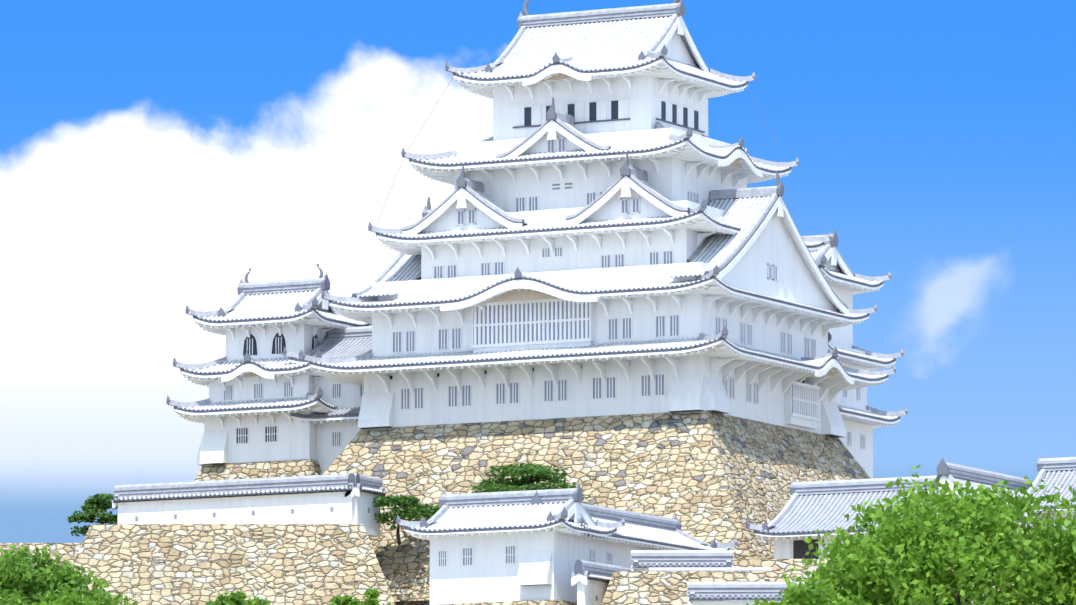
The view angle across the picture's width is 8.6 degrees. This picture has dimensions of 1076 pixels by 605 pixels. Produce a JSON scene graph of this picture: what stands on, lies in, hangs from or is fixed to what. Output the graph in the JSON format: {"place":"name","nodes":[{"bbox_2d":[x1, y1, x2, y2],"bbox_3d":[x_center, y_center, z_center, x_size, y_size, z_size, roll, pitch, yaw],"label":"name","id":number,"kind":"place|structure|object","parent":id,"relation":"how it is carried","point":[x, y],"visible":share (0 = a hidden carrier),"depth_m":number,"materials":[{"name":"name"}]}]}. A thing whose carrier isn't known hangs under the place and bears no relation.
{"place":"outdoors","nodes":[
{"label":"outdoors","id":0,"kind":"place"},
{"bbox_2d":[0,0,1075,542],"label":"sky","id":1,"kind":"structure","parent":0,"point":[154,154],"materials":[{"name":"blue"}]},
{"bbox_2d":[323,410,870,604],"bbox_3d":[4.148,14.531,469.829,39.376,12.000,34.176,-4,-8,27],"label":"keep stone base","id":2,"kind":"object","parent":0,"point":[710,477],"visible":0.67,"depth_m":458.44,"materials":[{"name":"beige stone"}]},
{"bbox_2d":[283,326,371,474],"bbox_3d":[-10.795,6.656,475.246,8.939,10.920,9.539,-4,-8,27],"label":"corridor","id":3,"kind":"object","parent":2,"relation":"on","point":[338,429],"visible":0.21,"depth_m":473.16,"materials":[{"name":"paint"}]},
{"bbox_2d":[301,0,895,437],"bbox_3d":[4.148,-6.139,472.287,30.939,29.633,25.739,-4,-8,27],"label":"keep","id":4,"kind":"structure","parent":2,"relation":"on","point":[601,230],"depth_m":465.92,"materials":[{"name":"paint"}]},
{"bbox_2d":[359,411,839,439],"bbox_3d":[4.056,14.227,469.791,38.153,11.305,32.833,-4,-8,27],"label":"chute","id":5,"kind":"object","parent":2,"relation":"on","point":[680,413],"visible":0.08,"depth_m":466.67,"materials":[{"name":"white paint"}]},
{"label":"ground","id":6,"kind":"structure","parent":0,"visible":0},
{"bbox_3d":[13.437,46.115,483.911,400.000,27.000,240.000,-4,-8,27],"label":"lower bailey","id":7,"kind":"object","parent":6,"relation":"on","visible":0},
{"bbox_2d":[0,543,81,569],"bbox_3d":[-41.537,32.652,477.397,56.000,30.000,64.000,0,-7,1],"label":"stone wall","id":8,"kind":"structure","parent":7,"relation":"on","point":[67,551],"depth_m":458.99,"materials":[{"name":"beige stone"}]},
{"bbox_2d":[66,493,117,536],"bbox_3d":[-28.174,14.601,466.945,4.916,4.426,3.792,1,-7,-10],"label":"pine","id":9,"kind":"object","parent":8,"relation":"on","point":[99,503],"visible":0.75,"depth_m":466.28,"materials":[{"name":"green plant"}]},
{"bbox_2d":[0,544,136,604],"bbox_3d":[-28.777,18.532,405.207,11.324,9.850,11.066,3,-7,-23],"label":"tree","id":10,"kind":"object","parent":7,"relation":"on","point":[17,571],"visible":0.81,"depth_m":403.16,"materials":[{"name":"green plant"}]},
{"bbox_2d":[32,591,114,604],"bbox_3d":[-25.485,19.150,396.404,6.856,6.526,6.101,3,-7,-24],"label":"bush","id":11,"kind":"object","parent":7,"relation":"on","point":[68,598],"visible":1,"depth_m":395.88,"materials":[{"name":"green plant"}]},
{"bbox_2d":[72,524,395,604],"bbox_3d":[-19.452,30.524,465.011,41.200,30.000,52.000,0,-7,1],"label":"stone wall","id":12,"kind":"structure","parent":7,"relation":"on","point":[202,564],"depth_m":451.59,"materials":[{"name":"beige stone"}]},
{"bbox_2d":[112,473,360,523],"bbox_3d":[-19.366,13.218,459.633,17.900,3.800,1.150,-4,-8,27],"label":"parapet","id":13,"kind":"structure","parent":12,"relation":"on","point":[319,499],"depth_m":459.15,"materials":[{"name":"paint"}]},
{"bbox_2d":[346,473,385,536],"bbox_3d":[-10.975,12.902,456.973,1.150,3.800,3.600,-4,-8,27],"label":"plastered wall","id":14,"kind":"structure","parent":12,"relation":"on","point":[368,490],"depth_m":456.70,"materials":[{"name":"white paint"}]},
{"bbox_2d":[205,590,270,604],"bbox_3d":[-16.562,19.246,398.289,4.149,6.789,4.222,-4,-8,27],"label":"bush","id":15,"kind":"object","parent":7,"relation":"on","point":[236,598],"visible":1,"depth_m":397.70,"materials":[{"name":"green plant"}]},
{"bbox_2d":[195,459,321,480],"bbox_3d":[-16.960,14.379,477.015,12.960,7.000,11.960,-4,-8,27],"label":"stone wall","id":16,"kind":"structure","parent":7,"relation":"on","point":[264,469],"depth_m":473.87,"materials":[{"name":"beige stone"}]},
{"bbox_2d":[166,264,371,465],"bbox_3d":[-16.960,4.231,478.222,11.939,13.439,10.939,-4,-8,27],"label":"castle turret","id":17,"kind":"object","parent":16,"relation":"on","point":[260,385],"visible":0.85,"depth_m":475.32,"materials":[{"name":"paint"}]},
{"bbox_2d":[328,587,390,604],"bbox_3d":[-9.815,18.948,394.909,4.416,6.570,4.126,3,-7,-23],"label":"bush","id":18,"kind":"object","parent":7,"relation":"on","point":[371,595],"visible":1,"depth_m":394.67,"materials":[{"name":"green plant"}]},
{"bbox_2d":[373,494,439,544],"bbox_3d":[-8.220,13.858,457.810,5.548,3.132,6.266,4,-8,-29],"label":"pine tree","id":19,"kind":"object","parent":7,"relation":"on","point":[408,509],"visible":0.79,"depth_m":456.91,"materials":[{"name":"green plant"}]},
{"bbox_2d":[449,599,576,604],"bbox_3d":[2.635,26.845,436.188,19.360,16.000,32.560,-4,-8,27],"label":"stone wall","id":20,"kind":"structure","parent":7,"relation":"on","point":[547,602],"depth_m":427.56,"materials":[{"name":"beige stone"}]},
{"bbox_2d":[396,484,736,604],"bbox_3d":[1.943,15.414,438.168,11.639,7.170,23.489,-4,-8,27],"label":"gatehouse building","id":21,"kind":"structure","parent":20,"relation":"on","point":[527,545],"depth_m":429.91,"materials":[{"name":"paint"}]},
{"bbox_2d":[471,463,587,503],"bbox_3d":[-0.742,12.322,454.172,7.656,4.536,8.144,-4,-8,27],"label":"pine tree","id":22,"kind":"object","parent":7,"relation":"on","point":[538,473],"visible":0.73,"depth_m":453.81,"materials":[{"name":"green plant"}]},
{"bbox_2d":[601,571,818,604],"bbox_3d":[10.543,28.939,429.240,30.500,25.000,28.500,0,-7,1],"label":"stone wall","id":23,"kind":"structure","parent":7,"relation":"on","point":[633,588],"depth_m":425.46,"materials":[{"name":"beige stone"}]},
{"bbox_2d":[571,560,630,604],"bbox_3d":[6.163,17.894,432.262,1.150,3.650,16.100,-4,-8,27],"label":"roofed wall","id":24,"kind":"structure","parent":23,"relation":"on","point":[591,579],"depth_m":426.17,"materials":[{"name":"paint"}]},
{"bbox_2d":[631,550,733,570],"bbox_3d":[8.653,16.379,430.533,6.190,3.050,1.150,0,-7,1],"label":"roofed wall","id":25,"kind":"structure","parent":23,"relation":"on","point":[643,560],"depth_m":430.39,"materials":[{"name":"paint"}]},
{"bbox_2d":[649,567,771,582],"bbox_3d":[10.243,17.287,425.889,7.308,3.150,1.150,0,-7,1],"label":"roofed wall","id":26,"kind":"structure","parent":23,"relation":"on","point":[710,568],"depth_m":425.89,"materials":[{"name":"paint"}]},
{"bbox_2d":[687,582,803,604],"bbox_3d":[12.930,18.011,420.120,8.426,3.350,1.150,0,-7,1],"label":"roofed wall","id":27,"kind":"structure","parent":23,"relation":"on","point":[722,593],"depth_m":420.01,"materials":[{"name":"paint"}]},
{"bbox_2d":[746,579,881,604],"bbox_3d":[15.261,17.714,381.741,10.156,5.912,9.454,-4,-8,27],"label":"bush","id":28,"kind":"object","parent":7,"relation":"on","point":[800,594],"visible":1,"depth_m":380.59,"materials":[{"name":"green plant"}]},
{"bbox_2d":[733,559,1041,604],"bbox_3d":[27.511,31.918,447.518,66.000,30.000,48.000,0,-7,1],"label":"stone wall","id":29,"kind":"structure","parent":7,"relation":"on","point":[781,564],"depth_m":437.35,"materials":[{"name":"beige stone"}]},
{"bbox_2d":[745,474,938,558],"bbox_3d":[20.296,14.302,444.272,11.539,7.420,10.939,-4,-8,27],"label":"building","id":30,"kind":"structure","parent":29,"relation":"on","point":[809,508],"depth_m":443.13,"materials":[{"name":"paint"}]},
{"bbox_2d":[936,457,1048,541],"bbox_3d":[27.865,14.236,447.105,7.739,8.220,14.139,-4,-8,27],"label":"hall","id":31,"kind":"structure","parent":29,"relation":"on","point":[975,477],"depth_m":445.17,"materials":[{"name":"paint"}]},
{"bbox_2d":[1018,454,1075,532],"bbox_3d":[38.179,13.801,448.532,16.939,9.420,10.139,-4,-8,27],"label":"building","id":32,"kind":"structure","parent":29,"relation":"on","point":[1059,472],"depth_m":450.54,"materials":[{"name":"paint"}]},
{"bbox_2d":[781,465,1075,604],"bbox_3d":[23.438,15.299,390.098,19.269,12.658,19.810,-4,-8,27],"label":"tree","id":33,"kind":"object","parent":7,"relation":"on","point":[894,557],"visible":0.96,"depth_m":386.00,"materials":[{"name":"green plant"}]},
{"bbox_2d":[1024,485,1075,603],"bbox_3d":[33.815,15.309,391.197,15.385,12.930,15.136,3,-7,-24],"label":"tree","id":34,"kind":"object","parent":7,"relation":"on","point":[1070,546],"visible":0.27,"depth_m":387.51,"materials":[{"name":"green plant"}]},
{"bbox_3d":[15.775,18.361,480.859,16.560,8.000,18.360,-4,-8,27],"label":"stone base of the keep","id":35,"kind":"object","parent":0,"visible":0},
{"bbox_2d":[801,230,907,478],"bbox_3d":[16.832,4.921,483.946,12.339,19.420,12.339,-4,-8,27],"label":"castle turret","id":36,"kind":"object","parent":35,"relation":"on","point":[861,419],"visible":0.27,"depth_m":483.62,"materials":[{"name":"paint"}]}
]}

